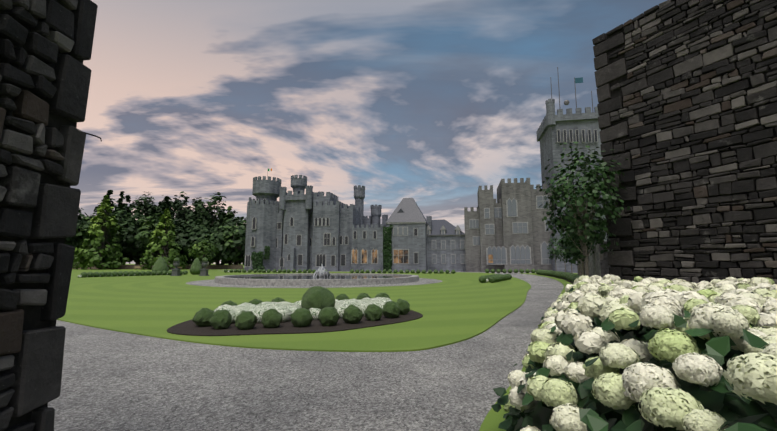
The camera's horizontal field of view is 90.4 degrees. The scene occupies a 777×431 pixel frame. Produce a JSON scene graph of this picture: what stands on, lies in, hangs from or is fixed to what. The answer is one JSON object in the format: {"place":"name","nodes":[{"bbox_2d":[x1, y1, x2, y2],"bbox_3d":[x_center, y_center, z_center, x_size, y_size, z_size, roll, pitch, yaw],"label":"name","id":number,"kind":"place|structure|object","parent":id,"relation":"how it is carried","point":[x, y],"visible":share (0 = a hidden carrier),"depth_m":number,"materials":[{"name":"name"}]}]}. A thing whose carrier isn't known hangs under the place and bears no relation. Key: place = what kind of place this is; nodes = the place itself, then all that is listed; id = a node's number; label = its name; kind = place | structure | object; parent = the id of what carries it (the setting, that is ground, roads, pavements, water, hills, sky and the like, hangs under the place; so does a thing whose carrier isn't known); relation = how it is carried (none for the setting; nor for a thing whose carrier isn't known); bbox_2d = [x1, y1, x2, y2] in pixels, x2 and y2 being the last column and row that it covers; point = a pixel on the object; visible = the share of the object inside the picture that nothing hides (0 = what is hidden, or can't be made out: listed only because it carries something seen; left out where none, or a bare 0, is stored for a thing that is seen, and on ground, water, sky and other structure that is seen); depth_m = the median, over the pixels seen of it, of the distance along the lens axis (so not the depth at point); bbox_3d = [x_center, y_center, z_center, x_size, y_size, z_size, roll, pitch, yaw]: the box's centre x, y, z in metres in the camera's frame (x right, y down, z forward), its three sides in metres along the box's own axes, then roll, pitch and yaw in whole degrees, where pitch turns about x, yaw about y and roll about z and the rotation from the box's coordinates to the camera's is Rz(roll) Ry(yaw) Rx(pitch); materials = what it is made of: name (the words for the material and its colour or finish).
{"place":"outdoors","nodes":[
{"label":"outdoors","id":0,"kind":"place"},
{"bbox_2d":[57,268,530,351],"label":"lawn","id":1,"kind":"structure","parent":0,"point":[454,308],"depth_m":14.70,"materials":[{"name":"green plant"}]},
{"bbox_2d":[72,265,242,268],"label":"boundary wall","id":2,"kind":"structure","parent":1,"relation":"on","point":[189,267],"depth_m":111.83,"materials":[{"name":"stone"}]},
{"bbox_2d":[170,262,180,275],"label":"urn","id":3,"kind":"object","parent":1,"relation":"on","point":[176,271],"visible":0.98,"depth_m":51.10,"materials":[{"name":"grey stone"}]},
{"bbox_2d":[152,257,201,274],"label":"cone topiary","id":4,"kind":"object","parent":1,"relation":"on","point":[160,264],"visible":0.81,"depth_m":56.85,"materials":[{"name":"green plant"}]},
{"bbox_2d":[199,262,208,275],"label":"urn","id":5,"kind":"object","parent":1,"relation":"on","point":[204,271],"visible":0.98,"depth_m":51.03,"materials":[{"name":"grey stone"}]},
{"bbox_2d":[77,271,488,282],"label":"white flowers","id":6,"kind":"object","parent":1,"relation":"on","point":[80,276],"visible":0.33,"depth_m":52.82,"materials":[{"name":"white plant"}]},
{"bbox_2d":[167,310,422,335],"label":"bed soil","id":7,"kind":"structure","parent":1,"relation":"on","point":[189,328],"depth_m":9.57,"materials":[{"name":"brown soil"}]},
{"bbox_2d":[192,286,410,329],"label":"boxwood shrubs","id":8,"kind":"object","parent":7,"relation":"on","point":[321,298],"visible":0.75,"depth_m":10.05,"materials":[{"name":"green plant"}]},
{"bbox_2d":[214,297,391,323],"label":"white flowers","id":9,"kind":"object","parent":7,"relation":"on","point":[286,310],"visible":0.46,"depth_m":11.37,"materials":[{"name":"white plant"}]},
{"bbox_2d":[80,269,535,282],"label":"hedges","id":10,"kind":"object","parent":1,"relation":"on","point":[493,278],"visible":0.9,"depth_m":56.81,"materials":[{"name":"green plant"}]},
{"bbox_2d":[186,278,441,287],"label":"gravel path","id":11,"kind":"structure","parent":0,"point":[212,283],"depth_m":28.59,"materials":[{"name":"grey gravel"}]},
{"bbox_2d":[215,273,418,285],"bbox_3d":[-6.488,6.062,37.282,18.800,0.500,18.800,0,-7,1],"label":"fountain rim","id":12,"kind":"object","parent":11,"relation":"on","point":[301,282],"visible":0.73,"depth_m":29.06,"materials":[{"name":"stone"}]},
{"bbox_2d":[226,274,408,278],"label":"fountain water","id":13,"kind":"structure","parent":12,"relation":"in","point":[341,276],"depth_m":38.41,"materials":[{"name":"grey liquid"}]},
{"bbox_2d":[315,271,329,276],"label":"fountain rocks","id":14,"kind":"object","parent":13,"relation":"in","point":[326,274],"visible":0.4,"depth_m":37.10,"materials":[{"name":"grey stone"}]},
{"bbox_2d":[313,264,327,276],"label":"fountain jets","id":15,"kind":"object","parent":14,"relation":"on","point":[321,267],"visible":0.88,"depth_m":37.34,"materials":[{"name":"white liquid"}]},
{"bbox_2d":[70,0,666,263],"label":"sky","id":16,"kind":"structure","parent":0,"point":[432,103],"materials":[{"name":"blue"}]},
{"bbox_2d":[244,99,606,272],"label":"castle","id":17,"kind":"structure","parent":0,"point":[301,208],"depth_m":82.60,"materials":[{"name":"grey stone"}]},
{"bbox_2d":[251,225,392,271],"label":"ivy leaves","id":18,"kind":"object","parent":17,"relation":"attached to","point":[257,260],"visible":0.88,"depth_m":79.79,"materials":[{"name":"green plant"}]},
{"bbox_2d":[245,129,597,266],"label":"castle trim","id":19,"kind":"structure","parent":17,"relation":"attached to","point":[456,229],"depth_m":79.47,"materials":[{"name":"grey stone"}]},
{"bbox_2d":[352,249,492,262],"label":"lit windows","id":20,"kind":"structure","parent":17,"relation":"attached to","point":[374,256],"depth_m":79.31,"materials":[{"name":"orange glass"}]},
{"bbox_2d":[386,198,464,234],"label":"roof","id":21,"kind":"structure","parent":17,"relation":"attached to","point":[407,210],"depth_m":81.53,"materials":[{"name":"grey stone"}]},
{"bbox_2d":[394,196,552,263],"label":"windows","id":22,"kind":"structure","parent":17,"relation":"attached to","point":[518,228],"depth_m":74.71,"materials":[{"name":"grey glass"}]},
{"bbox_2d":[550,67,592,111],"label":"flagpoles","id":23,"kind":"object","parent":17,"relation":"on","point":[566,102],"visible":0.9,"depth_m":75.44,"materials":[{"name":"grey metal"}]},
{"bbox_2d":[575,77,582,82],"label":"flag","id":24,"kind":"object","parent":23,"relation":"attached to","point":[578,80],"visible":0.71,"depth_m":75.61,"materials":[{"name":"teal fabric"}]},
{"bbox_2d":[464,178,552,271],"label":"castle wing","id":25,"kind":"structure","parent":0,"point":[523,194],"depth_m":75.35,"materials":[{"name":"grey stone"}]},
{"bbox_2d":[479,273,577,430],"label":"verge","id":26,"kind":"structure","parent":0,"point":[493,420],"depth_m":4.15,"materials":[{"name":"green plant"}]},
{"bbox_2d":[537,274,572,283],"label":"border soil","id":27,"kind":"structure","parent":26,"relation":"on","point":[559,278],"depth_m":41.34,"materials":[{"name":"brown soil"}]},
{"bbox_2d":[536,269,579,282],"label":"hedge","id":28,"kind":"object","parent":27,"relation":"on","point":[569,276],"visible":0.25,"depth_m":42.62,"materials":[{"name":"green plant"}]},
{"bbox_2d":[535,142,629,275],"bbox_3d":[12.939,2.598,27.597,3.210,4.981,42.090,-3,-8,22],"label":"lime tree","id":29,"kind":"object","parent":26,"relation":"on","point":[569,247],"depth_m":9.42,"materials":[{"name":"green plant"}]},
{"bbox_2d":[577,241,609,277],"bbox_3d":[15.427,4.264,30.129,0.600,2.300,42.523,-3,-8,25],"label":"trunk","id":30,"kind":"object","parent":26,"relation":"on","point":[598,265],"depth_m":12.02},
{"bbox_2d":[514,331,776,430],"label":"hydrangea leaves","id":31,"kind":"object","parent":26,"relation":"on","point":[711,401],"visible":0.04,"depth_m":2.39,"materials":[{"name":"green plant"}]},
{"bbox_2d":[601,1,776,278],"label":"gate wall","id":32,"kind":"structure","parent":26,"relation":"on","point":[616,93],"depth_m":8.27,"materials":[{"name":"stone"}]},
{"bbox_2d":[592,0,776,283],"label":"gate wall stones","id":33,"kind":"object","parent":32,"relation":"attached to","point":[696,40],"visible":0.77,"depth_m":8.31,"materials":[{"name":"grey stone"}]},
{"label":"ground","id":34,"kind":"structure","parent":0,"visible":0},
{"bbox_2d":[72,195,219,269],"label":"conifer","id":35,"kind":"object","parent":34,"relation":"on","point":[86,256],"depth_m":104.63,"materials":[{"name":"green plant"}]},
{"bbox_2d":[64,190,246,264],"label":"forest","id":36,"kind":"object","parent":34,"relation":"on","point":[226,225],"depth_m":117.40,"materials":[{"name":"green plant"}]},
{"bbox_2d":[48,270,563,430],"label":"gravel","id":37,"kind":"structure","parent":34,"relation":"on","point":[115,381],"depth_m":5.36,"materials":[{"name":"grey gravel"}]},
{"bbox_2d":[0,0,82,427],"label":"pier wall","id":38,"kind":"structure","parent":37,"relation":"on","point":[32,315],"depth_m":2.25,"materials":[{"name":"black stone"}]},
{"bbox_2d":[0,0,97,430],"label":"pier stones","id":39,"kind":"object","parent":37,"relation":"on","point":[31,381],"visible":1,"depth_m":2.23,"materials":[{"name":"grey stone"}]},
{"bbox_2d":[491,274,776,430],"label":"hydrangea","id":40,"kind":"object","parent":34,"relation":"on","point":[732,308],"depth_m":2.53,"materials":[{"name":"white plant"}]}
]}

